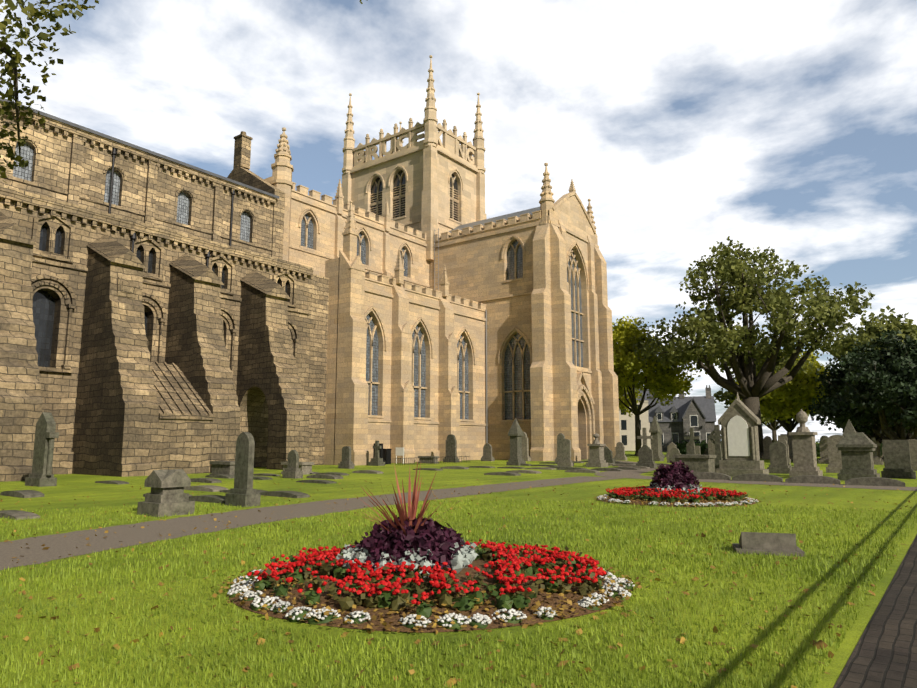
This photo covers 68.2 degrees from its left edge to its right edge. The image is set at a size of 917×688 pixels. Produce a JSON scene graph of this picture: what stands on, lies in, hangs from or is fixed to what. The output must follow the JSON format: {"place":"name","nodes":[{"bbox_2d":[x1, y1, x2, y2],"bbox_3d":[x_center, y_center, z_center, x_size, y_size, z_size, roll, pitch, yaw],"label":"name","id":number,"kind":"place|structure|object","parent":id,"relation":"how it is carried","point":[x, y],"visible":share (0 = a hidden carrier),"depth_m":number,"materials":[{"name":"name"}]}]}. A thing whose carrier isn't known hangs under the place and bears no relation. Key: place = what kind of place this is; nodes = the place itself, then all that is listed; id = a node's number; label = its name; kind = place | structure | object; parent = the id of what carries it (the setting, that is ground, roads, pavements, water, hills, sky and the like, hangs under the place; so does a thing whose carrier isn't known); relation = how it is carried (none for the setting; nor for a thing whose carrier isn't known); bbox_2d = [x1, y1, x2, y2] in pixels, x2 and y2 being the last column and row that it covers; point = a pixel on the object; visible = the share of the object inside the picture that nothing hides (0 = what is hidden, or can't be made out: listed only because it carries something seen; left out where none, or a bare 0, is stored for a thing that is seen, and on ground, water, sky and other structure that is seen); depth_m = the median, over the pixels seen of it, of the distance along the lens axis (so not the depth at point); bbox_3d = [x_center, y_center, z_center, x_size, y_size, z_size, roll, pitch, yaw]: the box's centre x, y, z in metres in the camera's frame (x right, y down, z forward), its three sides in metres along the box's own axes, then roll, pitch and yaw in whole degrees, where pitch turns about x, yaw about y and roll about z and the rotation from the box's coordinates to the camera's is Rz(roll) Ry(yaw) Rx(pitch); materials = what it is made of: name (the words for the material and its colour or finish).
{"place":"outdoors","nodes":[
{"label":"outdoors","id":0,"kind":"place"},
{"bbox_2d":[264,55,619,465],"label":"church","id":1,"kind":"structure","parent":0,"point":[577,406],"depth_m":61.63,"materials":[{"name":"stone"}]},
{"bbox_2d":[301,213,582,419],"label":"arched windows","id":2,"kind":"structure","parent":1,"relation":"in","point":[517,363],"depth_m":61.82,"materials":[{"name":"glass"}]},
{"bbox_2d":[434,228,487,442],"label":"drainpipe","id":3,"kind":"object","parent":1,"relation":"attached to","point":[485,321],"visible":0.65,"depth_m":64.26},
{"bbox_2d":[449,207,539,232],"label":"abbey lead roofs","id":4,"kind":"structure","parent":1,"relation":"attached to","point":[494,219],"depth_m":69.87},
{"bbox_2d":[0,451,916,687],"bbox_3d":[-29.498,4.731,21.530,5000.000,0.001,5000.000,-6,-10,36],"label":"lawn","id":5,"kind":"structure","parent":0,"point":[85,487],"depth_m":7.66,"materials":[{"name":"green plant"}]},
{"bbox_2d":[0,510,39,519],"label":"grave slab","id":6,"kind":"structure","parent":5,"relation":"on","point":[17,514],"depth_m":14.31,"materials":[{"name":"stone"}]},
{"bbox_2d":[0,490,44,497],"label":"grave slab","id":7,"kind":"structure","parent":5,"relation":"on","point":[25,493],"depth_m":19.88,"materials":[{"name":"stone"}]},
{"bbox_2d":[25,412,56,486],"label":"gravestone","id":8,"kind":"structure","parent":5,"relation":"on","point":[38,476],"depth_m":24.96,"materials":[{"name":"stone"}]},
{"bbox_2d":[45,432,58,474],"bbox_3d":[-14.935,4.017,24.794,0.320,1.550,0.320,-6,-10,36],"label":"stone pillar","id":9,"kind":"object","parent":8,"relation":"attached to","point":[51,436],"visible":0.97,"depth_m":24.74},
{"bbox_2d":[95,480,128,483],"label":"grave slab","id":10,"kind":"structure","parent":5,"relation":"on","point":[114,482],"depth_m":26.15,"materials":[{"name":"stone"}]},
{"bbox_2d":[0,101,328,481],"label":"stone nave wall","id":11,"kind":"structure","parent":5,"relation":"on","point":[200,373],"depth_m":37.81,"materials":[{"name":"stone"}]},
{"bbox_2d":[13,142,249,241],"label":"windows","id":12,"kind":"structure","parent":11,"relation":"in","point":[27,153],"depth_m":42.58,"materials":[{"name":"glass"}]},
{"bbox_2d":[0,97,279,198],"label":"roof","id":13,"kind":"structure","parent":11,"relation":"on","point":[141,148],"depth_m":43.43,"materials":[{"name":"metal"}]},
{"bbox_2d":[108,148,234,266],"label":"drainpipes","id":14,"kind":"object","parent":11,"relation":"attached to","point":[133,236],"visible":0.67,"depth_m":41.94,"materials":[{"name":"metal"}]},
{"bbox_2d":[32,170,457,366],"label":"window openings","id":15,"kind":"object","parent":11,"relation":"in","point":[43,308],"visible":0.38,"depth_m":34.95,"materials":[{"name":"glass"}]},
{"bbox_2d":[137,469,194,516],"bbox_3d":[-6.532,3.316,15.181,0.860,0.980,0.860,-6,-10,36],"label":"pedestal tomb","id":16,"kind":"object","parent":5,"relation":"on","point":[167,496],"visible":0.96,"depth_m":14.94,"materials":[{"name":"stone"}]},
{"bbox_2d":[0,0,362,183],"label":"tree","id":17,"kind":"object","parent":5,"relation":"on","point":[12,71],"visible":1,"depth_m":6.60,"materials":[{"name":"green plant"}]},
{"bbox_2d":[184,485,227,491],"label":"grave slab","id":18,"kind":"structure","parent":5,"relation":"on","point":[210,488],"depth_m":22.37,"materials":[{"name":"stone"}]},
{"bbox_2d":[191,478,221,482],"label":"grave slab","id":19,"kind":"structure","parent":5,"relation":"on","point":[206,480],"depth_m":26.93,"materials":[{"name":"stone"}]},
{"bbox_2d":[189,495,224,503],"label":"grave slab","id":20,"kind":"structure","parent":5,"relation":"on","point":[212,498],"depth_m":18.18,"materials":[{"name":"stone"}]},
{"bbox_2d":[205,475,233,478],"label":"grave slab","id":21,"kind":"structure","parent":5,"relation":"on","point":[221,476],"depth_m":30.32,"materials":[{"name":"stone"}]},
{"bbox_2d":[209,461,234,474],"bbox_3d":[-10.961,5.894,31.987,1.600,0.700,0.800,-6,-10,36],"label":"chest tomb","id":22,"kind":"object","parent":5,"relation":"on","point":[223,467],"visible":0.57,"depth_m":31.59,"materials":[{"name":"stone"}]},
{"bbox_2d":[225,432,260,506],"bbox_3d":[-5.480,3.184,17.306,0.830,1.850,0.450,-6,-10,36],"label":"gravestone","id":23,"kind":"object","parent":5,"relation":"on","point":[242,493],"visible":1,"depth_m":17.17,"materials":[{"name":"stone"}]},
{"bbox_2d":[220,489,267,493],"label":"grave slab","id":24,"kind":"structure","parent":5,"relation":"on","point":[257,491],"depth_m":21.36,"materials":[{"name":"stone"}]},
{"bbox_2d":[253,476,272,479],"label":"grave slab","id":25,"kind":"structure","parent":5,"relation":"on","point":[260,478],"depth_m":29.08,"materials":[{"name":"stone"}]},
{"bbox_2d":[253,473,279,475],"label":"grave slab","id":26,"kind":"structure","parent":5,"relation":"on","point":[263,474],"depth_m":32.22,"materials":[{"name":"stone"}]},
{"bbox_2d":[259,491,309,497],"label":"grave slab","id":27,"kind":"structure","parent":5,"relation":"on","point":[291,494],"depth_m":19.84,"materials":[{"name":"stone"}]},
{"bbox_2d":[282,450,302,478],"bbox_3d":[-7.434,5.389,30.418,0.880,1.250,0.440,-6,-10,36],"label":"grave","id":28,"kind":"object","parent":5,"relation":"on","point":[293,470],"visible":1,"depth_m":30.27,"materials":[{"name":"stone"}]},
{"bbox_2d":[281,462,313,474],"bbox_3d":[-8.150,6.269,34.228,1.600,0.600,0.800,-6,-10,36],"label":"table tomb","id":29,"kind":"object","parent":5,"relation":"on","point":[305,468],"visible":0.43,"depth_m":33.82,"materials":[{"name":"stone"}]},
{"bbox_2d":[296,479,336,483],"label":"grave slab","id":30,"kind":"structure","parent":5,"relation":"on","point":[318,481],"depth_m":26.59,"materials":[{"name":"stone"}]},
{"bbox_2d":[306,474,342,478],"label":"grave slab","id":31,"kind":"structure","parent":5,"relation":"on","point":[326,476],"depth_m":29.78,"materials":[{"name":"stone"}]},
{"bbox_2d":[315,472,348,475],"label":"grave slab","id":32,"kind":"structure","parent":5,"relation":"on","point":[338,473],"depth_m":32.87,"materials":[{"name":"stone"}]},
{"bbox_2d":[338,446,353,468],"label":"grave","id":33,"kind":"object","parent":5,"relation":"on","point":[345,463],"visible":1,"depth_m":41.32,"materials":[{"name":"stone"}]},
{"bbox_2d":[352,470,382,473],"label":"grave slab","id":34,"kind":"structure","parent":5,"relation":"on","point":[370,471],"depth_m":34.84,"materials":[{"name":"stone"}]},
{"bbox_2d":[368,441,384,465],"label":"grave cross","id":35,"kind":"object","parent":5,"relation":"on","point":[376,460],"visible":1,"depth_m":46.32,"materials":[{"name":"stone"}]},
{"bbox_2d":[370,443,385,464],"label":"gravestone","id":36,"kind":"object","parent":5,"relation":"on","point":[380,452],"visible":0.25,"depth_m":48.12,"materials":[{"name":"black stone"}]},
{"bbox_2d":[383,449,391,463],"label":"litter bin","id":37,"kind":"object","parent":5,"relation":"on","point":[387,455],"visible":0.86,"depth_m":49.55,"materials":[{"name":"black metal"}]},
{"bbox_2d":[396,447,403,463],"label":"info sign","id":38,"kind":"object","parent":5,"relation":"on","point":[399,451],"visible":0.88,"depth_m":50.48,"materials":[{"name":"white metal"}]},
{"bbox_2d":[212,462,641,633],"bbox_3d":[-0.291,2.039,7.728,4.414,1.473,4.232,-6,-10,36],"label":"flower bed","id":39,"kind":"object","parent":5,"relation":"on","point":[403,572],"visible":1,"depth_m":6.78,"materials":[{"name":"red plant"}]},
{"bbox_2d":[413,468,442,470],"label":"grave slab","id":40,"kind":"structure","parent":5,"relation":"on","point":[433,469],"depth_m":38.59,"materials":[{"name":"stone"}]},
{"bbox_2d":[418,456,438,463],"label":"table tomb","id":41,"kind":"object","parent":5,"relation":"on","point":[424,460],"visible":0.71,"depth_m":51.26,"materials":[{"name":"stone"}]},
{"bbox_2d":[396,456,468,465],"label":"low railing","id":42,"kind":"object","parent":5,"relation":"on","point":[461,461],"visible":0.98,"depth_m":49.36,"materials":[{"name":"black metal"}]},
{"bbox_2d":[443,434,458,462],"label":"gravestone","id":43,"kind":"object","parent":5,"relation":"on","point":[451,446],"visible":0.92,"depth_m":54.03,"materials":[{"name":"stone"}]},
{"bbox_2d":[440,466,468,468],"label":"grave slab","id":44,"kind":"structure","parent":5,"relation":"on","point":[454,467],"depth_m":40.60,"materials":[{"name":"stone"}]},
{"bbox_2d":[0,478,915,687],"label":"fallen leaves","id":45,"kind":"object","parent":5,"relation":"on","point":[681,640],"visible":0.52,"depth_m":6.32,"materials":[{"name":"brown plant"}]},
{"bbox_2d":[468,466,495,467],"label":"grave slab","id":46,"kind":"structure","parent":5,"relation":"on","point":[481,467],"depth_m":42.38,"materials":[{"name":"stone"}]},
{"bbox_2d":[481,443,494,460],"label":"gravestone","id":47,"kind":"object","parent":5,"relation":"on","point":[487,452],"visible":1,"depth_m":57.41,"materials":[{"name":"stone"}]},
{"bbox_2d":[484,472,520,475],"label":"grave slab","id":48,"kind":"structure","parent":5,"relation":"on","point":[505,473],"depth_m":32.77,"materials":[{"name":"stone"}]},
{"bbox_2d":[506,418,525,465],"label":"grave","id":49,"kind":"object","parent":5,"relation":"on","point":[515,433],"visible":0.98,"depth_m":46.76,"materials":[{"name":"stone"}]},
{"bbox_2d":[506,470,541,473],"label":"grave slab","id":50,"kind":"structure","parent":5,"relation":"on","point":[526,471],"depth_m":35.03,"materials":[{"name":"stone"}]},
{"bbox_2d":[522,432,530,460],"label":"gravestone","id":51,"kind":"object","parent":5,"relation":"on","point":[525,450],"visible":0.5,"depth_m":57.58,"materials":[{"name":"stone"}]},
{"bbox_2d":[525,467,554,469],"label":"grave slab","id":52,"kind":"structure","parent":5,"relation":"on","point":[546,468],"depth_m":40.10,"materials":[{"name":"stone"}]},
{"bbox_2d":[555,433,564,461],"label":"grave","id":53,"kind":"object","parent":5,"relation":"on","point":[560,436],"visible":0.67,"depth_m":52.20,"materials":[{"name":"stone"}]},
{"bbox_2d":[557,439,573,466],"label":"grave","id":54,"kind":"object","parent":5,"relation":"on","point":[565,453],"visible":0.96,"depth_m":44.96,"materials":[{"name":"stone"}]},
{"bbox_2d":[556,467,585,469],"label":"grave slab","id":55,"kind":"structure","parent":5,"relation":"on","point":[569,468],"depth_m":38.95,"materials":[{"name":"stone"}]},
{"bbox_2d":[565,469,599,472],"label":"grave slab","id":56,"kind":"structure","parent":5,"relation":"on","point":[584,471],"depth_m":35.70,"materials":[{"name":"stone"}]},
{"bbox_2d":[586,433,607,467],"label":"grave","id":57,"kind":"object","parent":5,"relation":"on","point":[596,452],"visible":1,"depth_m":43.52,"materials":[{"name":"stone"}]},
{"bbox_2d":[590,468,623,470],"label":"grave slab","id":58,"kind":"structure","parent":5,"relation":"on","point":[607,469],"depth_m":37.62,"materials":[{"name":"stone"}]},
{"bbox_2d":[604,446,615,463],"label":"grave","id":59,"kind":"object","parent":5,"relation":"on","point":[608,455],"visible":0.54,"depth_m":49.26,"materials":[{"name":"stone"}]},
{"bbox_2d":[614,442,626,460],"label":"grave","id":60,"kind":"object","parent":5,"relation":"on","point":[620,452],"visible":0.98,"depth_m":59.53,"materials":[{"name":"stone"}]},
{"bbox_2d":[618,385,642,416],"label":"tree foliage","id":61,"kind":"object","parent":5,"relation":"on","point":[623,399],"visible":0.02,"depth_m":89.41,"materials":[{"name":"green plant"}]},
{"bbox_2d":[619,389,658,450],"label":"white building","id":62,"kind":"structure","parent":5,"relation":"on","point":[627,429],"depth_m":128.89,"materials":[{"name":"paint"}]},
{"bbox_2d":[621,405,650,444],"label":"house windows","id":63,"kind":"structure","parent":62,"relation":"in","point":[623,422],"depth_m":129.15,"materials":[{"name":"grey"}]},
{"bbox_2d":[637,428,651,444],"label":"grave","id":64,"kind":"object","parent":5,"relation":"on","point":[644,437],"visible":0.38,"depth_m":47.44,"materials":[{"name":"stone"}]},
{"bbox_2d":[636,444,656,467],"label":"grave","id":65,"kind":"object","parent":5,"relation":"on","point":[645,453],"visible":0.92,"depth_m":41.84,"materials":[{"name":"stone"}]},
{"bbox_2d":[612,316,700,456],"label":"tree","id":66,"kind":"object","parent":5,"relation":"on","point":[628,365],"visible":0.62,"depth_m":75.43,"materials":[{"name":"green plant"}]},
{"bbox_2d":[649,415,663,460],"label":"grave","id":67,"kind":"object","parent":5,"relation":"on","point":[655,430],"visible":0.88,"depth_m":57.67,"materials":[{"name":"stone"}]},
{"bbox_2d":[657,421,664,457],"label":"grave","id":68,"kind":"object","parent":5,"relation":"on","point":[662,455],"visible":0.27,"depth_m":68.91,"materials":[{"name":"stone"}]},
{"bbox_2d":[666,442,676,458],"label":"gravestone","id":69,"kind":"object","parent":5,"relation":"on","point":[671,445],"visible":0.48,"depth_m":63.61,"materials":[{"name":"stone"}]},
{"bbox_2d":[667,448,680,462],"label":"grave","id":70,"kind":"object","parent":5,"relation":"on","point":[674,451],"visible":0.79,"depth_m":52.37,"materials":[{"name":"stone"}]},
{"bbox_2d":[594,460,761,506],"bbox_3d":[5.965,3.792,18.707,4.233,1.153,4.164,-6,-10,36],"label":"flower bed","id":71,"kind":"object","parent":5,"relation":"on","point":[674,483],"visible":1,"depth_m":17.96,"materials":[{"name":"red plant"}]},
{"bbox_2d":[648,385,715,451],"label":"house","id":72,"kind":"structure","parent":5,"relation":"on","point":[679,417],"depth_m":112.85,"materials":[{"name":"stone"}]},
{"bbox_2d":[657,413,709,444],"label":"house windows","id":73,"kind":"structure","parent":72,"relation":"in","point":[694,420],"depth_m":112.36,"materials":[{"name":"grey"}]},
{"bbox_2d":[684,428,699,454],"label":"grave","id":74,"kind":"object","parent":5,"relation":"on","point":[691,437],"visible":0.48,"depth_m":45.61,"materials":[{"name":"stone"}]},
{"bbox_2d":[673,454,715,472],"bbox_3d":[11.139,5.730,31.899,1.700,1.000,1.100,-6,-10,36],"label":"table tomb","id":75,"kind":"object","parent":5,"relation":"on","point":[699,463],"visible":0.52,"depth_m":31.42,"materials":[{"name":"stone"}]},
{"bbox_2d":[693,472,730,479],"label":"grave kerb","id":76,"kind":"structure","parent":5,"relation":"on","point":[710,475],"depth_m":29.08,"materials":[{"name":"stone"}]},
{"bbox_2d":[707,425,721,472],"bbox_3d":[13.724,5.534,35.778,1.000,2.500,0.700,-6,-10,36],"label":"celtic cross monument","id":77,"kind":"object","parent":5,"relation":"on","point":[717,436],"visible":0.69,"depth_m":35.75,"materials":[{"name":"stone"}]},
{"bbox_2d":[708,434,722,462],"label":"grave","id":78,"kind":"object","parent":5,"relation":"on","point":[711,448],"visible":0.19,"depth_m":50.70,"materials":[{"name":"stone"}]},
{"bbox_2d":[716,392,768,476],"bbox_3d":[13.300,4.254,32.001,2.100,3.950,1.100,-6,-10,36],"label":"monument aedicule","id":79,"kind":"object","parent":5,"relation":"on","point":[739,420],"visible":0.98,"depth_m":31.65,"materials":[{"name":"stone"}]},
{"bbox_2d":[633,236,874,458],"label":"tree","id":80,"kind":"object","parent":5,"relation":"on","point":[743,296],"visible":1,"depth_m":67.08,"materials":[{"name":"green plant"}]},
{"bbox_2d":[732,474,782,481],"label":"grave kerb","id":81,"kind":"structure","parent":5,"relation":"on","point":[759,477],"depth_m":27.72,"materials":[{"name":"stone"}]},
{"bbox_2d":[762,436,771,459],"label":"grave","id":82,"kind":"object","parent":5,"relation":"on","point":[767,441],"visible":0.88,"depth_m":62.86,"materials":[{"name":"stone"}]},
{"bbox_2d":[713,349,821,442],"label":"tree","id":83,"kind":"object","parent":5,"relation":"on","point":[773,426],"depth_m":118.04,"materials":[{"name":"green plant"}]},
{"bbox_2d":[732,532,804,556],"bbox_3d":[4.529,2.901,9.951,0.900,0.300,0.640,-2,-9,16],"label":"memorial plaque","id":84,"kind":"object","parent":5,"relation":"on","point":[771,543],"visible":0.93,"depth_m":9.73,"materials":[{"name":"stone"}]},
{"bbox_2d":[730,344,827,433],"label":"tree","id":85,"kind":"object","parent":5,"relation":"on","point":[793,397],"visible":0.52,"depth_m":90.97,"materials":[{"name":"green plant"}]},
{"bbox_2d":[675,439,882,456],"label":"hedge","id":86,"kind":"object","parent":5,"relation":"on","point":[681,447],"visible":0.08,"depth_m":81.92,"materials":[{"name":"green plant"}]},
{"bbox_2d":[767,442,791,473],"bbox_3d":[16.547,5.875,34.993,1.080,1.600,0.480,-6,-10,36],"label":"grave","id":87,"kind":"object","parent":5,"relation":"on","point":[778,459],"visible":0.9,"depth_m":34.87,"materials":[{"name":"stone"}]},
{"bbox_2d":[777,439,792,467],"bbox_3d":[17.714,6.070,36.982,0.881,1.787,0.460,-6,-13,36],"label":"grave","id":88,"kind":"object","parent":5,"relation":"on","point":[784,441],"visible":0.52,"depth_m":36.86,"materials":[{"name":"stone"}]},
{"bbox_2d":[780,434,792,460],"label":"grave","id":89,"kind":"object","parent":5,"relation":"on","point":[789,438],"visible":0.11,"depth_m":56.60,"materials":[{"name":"stone"}]},
{"bbox_2d":[789,409,822,476],"bbox_3d":[16.300,4.652,31.956,1.210,3.150,1.210,-6,-10,36],"label":"monument urn pedestal","id":90,"kind":"object","parent":5,"relation":"on","point":[804,451],"visible":1,"depth_m":31.58,"materials":[{"name":"stone"}]},
{"bbox_2d":[785,475,839,483],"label":"grave kerb","id":91,"kind":"structure","parent":5,"relation":"on","point":[816,479],"depth_m":26.30,"materials":[{"name":"stone"}]},
{"bbox_2d":[818,436,828,463],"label":"grave","id":92,"kind":"object","parent":5,"relation":"on","point":[823,458],"visible":0.75,"depth_m":50.56,"materials":[{"name":"stone"}]},
{"bbox_2d":[826,435,843,472],"bbox_3d":[19.972,5.766,35.548,1.247,1.977,0.460,-6,-12,36],"label":"grave","id":93,"kind":"object","parent":5,"relation":"on","point":[835,460],"visible":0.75,"depth_m":35.57,"materials":[{"name":"stone"}]},
{"bbox_2d":[842,419,855,435],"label":"grave","id":94,"kind":"object","parent":5,"relation":"on","point":[849,427],"visible":0.23,"depth_m":44.58,"materials":[{"name":"stone"}]},
{"bbox_2d":[836,432,879,480],"bbox_3d":[16.913,4.762,28.709,1.410,2.000,1.410,-6,-10,36],"label":"monument pedestal","id":95,"kind":"object","parent":5,"relation":"on","point":[856,449],"visible":0.96,"depth_m":28.29,"materials":[{"name":"stone"}]},
{"bbox_2d":[807,339,913,443],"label":"dark yew tree","id":96,"kind":"object","parent":5,"relation":"on","point":[830,383],"visible":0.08,"depth_m":60.44,"materials":[{"name":"green plant"}]},
{"bbox_2d":[811,327,916,439],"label":"dark yew tree","id":97,"kind":"object","parent":5,"relation":"on","point":[886,382],"visible":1,"depth_m":49.74,"materials":[{"name":"green plant"}]},
{"bbox_2d":[818,305,916,432],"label":"tree","id":98,"kind":"object","parent":5,"relation":"on","point":[872,329],"visible":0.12,"depth_m":81.17,"materials":[{"name":"green plant"}]},
{"bbox_2d":[845,477,905,486],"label":"grave kerb","id":99,"kind":"structure","parent":5,"relation":"on","point":[872,481],"depth_m":24.87,"materials":[{"name":"stone"}]},
{"bbox_2d":[872,438,883,464],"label":"grave","id":100,"kind":"object","parent":5,"relation":"on","point":[877,460],"visible":0.62,"depth_m":48.44,"materials":[{"name":"stone"}]},
{"bbox_2d":[881,440,915,478],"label":"grave","id":101,"kind":"object","parent":5,"relation":"on","point":[897,459],"visible":0.98,"depth_m":30.31,"materials":[{"name":"stone"}]},
{"bbox_2d":[909,439,916,470],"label":"grave","id":102,"kind":"object","parent":5,"relation":"on","point":[913,448],"visible":0.58,"depth_m":38.06,"materials":[{"name":"stone"}]},
{"bbox_2d":[0,460,916,569],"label":"asphalt path","id":103,"kind":"structure","parent":0,"point":[60,545],"depth_m":13.87,"materials":[{"name":"asphalt"}]},
{"bbox_2d":[612,467,640,469],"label":"grave slab","id":104,"kind":"structure","parent":103,"relation":"on","point":[628,468],"depth_m":39.27,"materials":[{"name":"stone"}]},
{"bbox_2d":[0,0,916,442],"label":"sky","id":105,"kind":"structure","parent":0,"point":[789,127],"materials":[{"name":"white"}]},
{"bbox_2d":[833,535,916,687],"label":"path pavers","id":106,"kind":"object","parent":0,"point":[884,654],"depth_m":5.42,"materials":[{"name":"stone"}]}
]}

